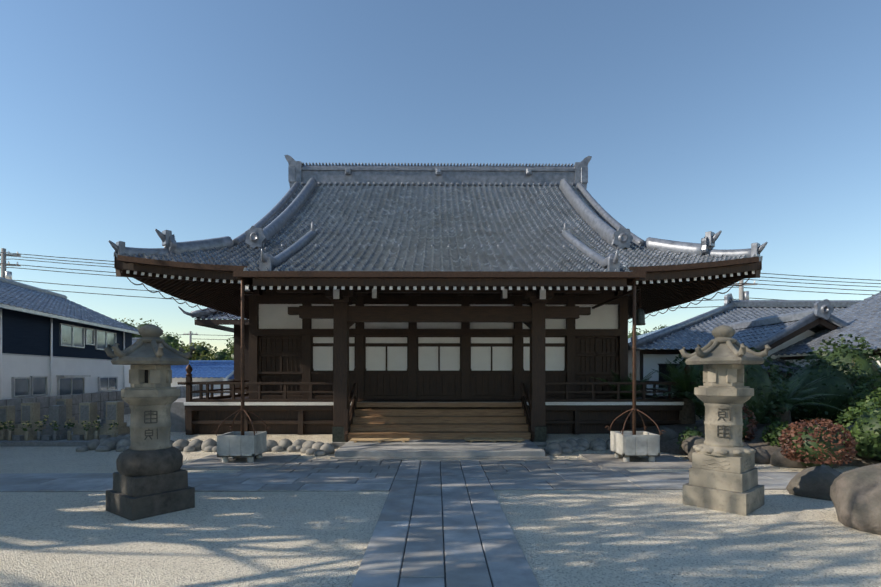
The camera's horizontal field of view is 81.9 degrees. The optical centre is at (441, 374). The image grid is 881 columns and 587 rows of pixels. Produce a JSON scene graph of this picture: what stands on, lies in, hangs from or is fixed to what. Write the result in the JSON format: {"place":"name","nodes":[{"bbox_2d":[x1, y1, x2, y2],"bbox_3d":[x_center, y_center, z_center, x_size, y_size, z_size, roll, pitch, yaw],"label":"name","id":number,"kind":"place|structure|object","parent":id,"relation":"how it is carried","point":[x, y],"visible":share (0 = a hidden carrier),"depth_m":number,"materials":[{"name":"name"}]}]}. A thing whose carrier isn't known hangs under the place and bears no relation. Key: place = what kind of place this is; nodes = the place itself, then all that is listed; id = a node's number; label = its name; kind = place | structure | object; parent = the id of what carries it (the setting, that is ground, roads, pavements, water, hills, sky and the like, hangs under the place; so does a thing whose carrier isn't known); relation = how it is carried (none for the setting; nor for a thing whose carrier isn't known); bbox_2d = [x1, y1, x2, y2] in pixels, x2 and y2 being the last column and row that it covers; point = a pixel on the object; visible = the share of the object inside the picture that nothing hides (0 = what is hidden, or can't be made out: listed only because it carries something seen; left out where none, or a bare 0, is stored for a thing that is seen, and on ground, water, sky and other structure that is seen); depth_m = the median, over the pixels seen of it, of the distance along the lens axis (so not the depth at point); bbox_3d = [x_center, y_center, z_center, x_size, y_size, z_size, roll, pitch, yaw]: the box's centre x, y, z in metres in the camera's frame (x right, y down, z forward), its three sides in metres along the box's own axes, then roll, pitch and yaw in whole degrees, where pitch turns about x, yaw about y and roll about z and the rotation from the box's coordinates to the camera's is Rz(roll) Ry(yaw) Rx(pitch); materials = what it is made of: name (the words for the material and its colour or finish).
{"place":"outdoors","nodes":[
{"label":"outdoors","id":0,"kind":"place"},
{"bbox_2d":[114,183,762,271],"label":"temple roof tiles","id":1,"kind":"object","parent":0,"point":[440,254],"visible":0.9,"depth_m":12.44,"materials":[{"name":"grey tile"}]},
{"bbox_2d":[108,155,767,271],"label":"roof ridges","id":2,"kind":"object","parent":1,"relation":"on","point":[309,177],"visible":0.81,"depth_m":14.98,"materials":[{"name":"grey tile"}]},
{"bbox_2d":[0,414,880,586],"bbox_3d":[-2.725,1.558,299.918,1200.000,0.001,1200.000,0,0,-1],"label":"gravel ground","id":3,"kind":"structure","parent":0,"point":[628,538],"depth_m":4.81,"materials":[{"name":"grey gravel"}]},
{"bbox_2d":[0,277,139,399],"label":"neighbour house","id":4,"kind":"structure","parent":3,"relation":"on","point":[53,343],"depth_m":17.86,"materials":[{"name":"white"}]},
{"bbox_2d":[0,385,237,446],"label":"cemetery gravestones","id":5,"kind":"object","parent":3,"relation":"on","point":[49,421],"visible":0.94,"depth_m":11.78,"materials":[{"name":"grey stone"}]},
{"bbox_2d":[104,324,195,520],"bbox_3d":[-3.343,0.490,5.850,0.850,2.135,0.972,0,0,-42],"label":"stone lantern","id":6,"kind":"object","parent":3,"relation":"on","point":[150,477],"visible":1,"depth_m":5.66,"materials":[{"name":"stone"}]},
{"bbox_2d":[132,338,233,395],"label":"houses","id":7,"kind":"structure","parent":3,"relation":"on","point":[211,370],"depth_m":30.37,"materials":[{"name":"blue paint"}]},
{"bbox_2d":[178,306,248,390],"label":"outbuilding","id":8,"kind":"structure","parent":3,"relation":"on","point":[209,319],"depth_m":20.35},
{"bbox_2d":[76,432,609,455],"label":"border stones","id":9,"kind":"object","parent":3,"relation":"on","point":[322,445],"visible":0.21,"depth_m":10.37,"materials":[{"name":"grey stone"}]},
{"bbox_2d":[114,318,667,359],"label":"tree group","id":10,"kind":"object","parent":3,"relation":"on","point":[201,352],"visible":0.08,"depth_m":42.38,"materials":[{"name":"green plant"}]},
{"bbox_2d":[0,454,798,586],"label":"paving stone","id":11,"kind":"object","parent":3,"relation":"on","point":[443,523],"visible":0.88,"depth_m":6.88,"materials":[{"name":"grey stone"}]},
{"bbox_2d":[211,277,271,462],"bbox_3d":[-3.540,-0.087,9.037,0.783,3.290,0.783,0,0,-1],"label":"water tub","id":12,"kind":"object","parent":11,"relation":"on","point":[250,445],"visible":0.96,"depth_m":8.88,"materials":[{"name":"stone"}]},
{"bbox_2d":[605,278,665,461],"bbox_3d":[3.460,-0.087,9.103,0.783,3.290,0.783,0,0,-1],"label":"water tub","id":13,"kind":"object","parent":11,"relation":"on","point":[626,445],"visible":0.9,"depth_m":8.94,"materials":[{"name":"stone"}]},
{"bbox_2d":[178,284,697,446],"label":"temple hall","id":14,"kind":"structure","parent":3,"relation":"on","point":[322,361],"depth_m":13.29,"materials":[{"name":"brown wood"}]},
{"bbox_2d":[114,255,761,322],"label":"roof eaves","id":15,"kind":"object","parent":14,"relation":"on","point":[214,287],"visible":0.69,"depth_m":9.64,"materials":[{"name":"brown wood"}]},
{"bbox_2d":[592,287,645,324],"bbox_3d":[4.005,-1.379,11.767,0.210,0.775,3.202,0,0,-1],"label":"hanging bell","id":16,"kind":"object","parent":15,"relation":"hanging from","point":[640,316],"visible":0.9,"depth_m":10.27,"materials":[{"name":"green metal"}]},
{"bbox_2d":[330,402,549,459],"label":"entrance steps","id":17,"kind":"structure","parent":3,"relation":"on","point":[453,434],"depth_m":10.97,"materials":[{"name":"brown wood"}]},
{"bbox_2d":[0,248,880,344],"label":"power lines","id":18,"kind":"object","parent":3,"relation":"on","point":[743,295],"visible":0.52,"depth_m":29.95,"materials":[{"name":"grey"}]},
{"bbox_2d":[679,325,770,514],"bbox_3d":[3.372,0.485,6.063,0.975,2.145,0.848,0,0,-26],"label":"stone lantern","id":19,"kind":"object","parent":3,"relation":"on","point":[723,473],"visible":1,"depth_m":5.88,"materials":[{"name":"stone"}]},
{"bbox_2d":[591,334,880,466],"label":"shrubs","id":20,"kind":"object","parent":3,"relation":"on","point":[834,390],"visible":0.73,"depth_m":10.97,"materials":[{"name":"green plant"}]},
{"bbox_2d":[609,420,880,534],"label":"garden rocks","id":21,"kind":"object","parent":3,"relation":"on","point":[853,496],"visible":0.27,"depth_m":6.31,"materials":[{"name":"stone"}]},
{"bbox_2d":[0,0,880,352],"label":"sky","id":22,"kind":"structure","parent":0,"point":[750,121],"materials":[{"name":"blue"}]},
{"bbox_2d":[628,291,880,425],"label":"neighbouring house","id":23,"kind":"structure","parent":0,"point":[789,330],"depth_m":17.91,"materials":[{"name":"white paint"}]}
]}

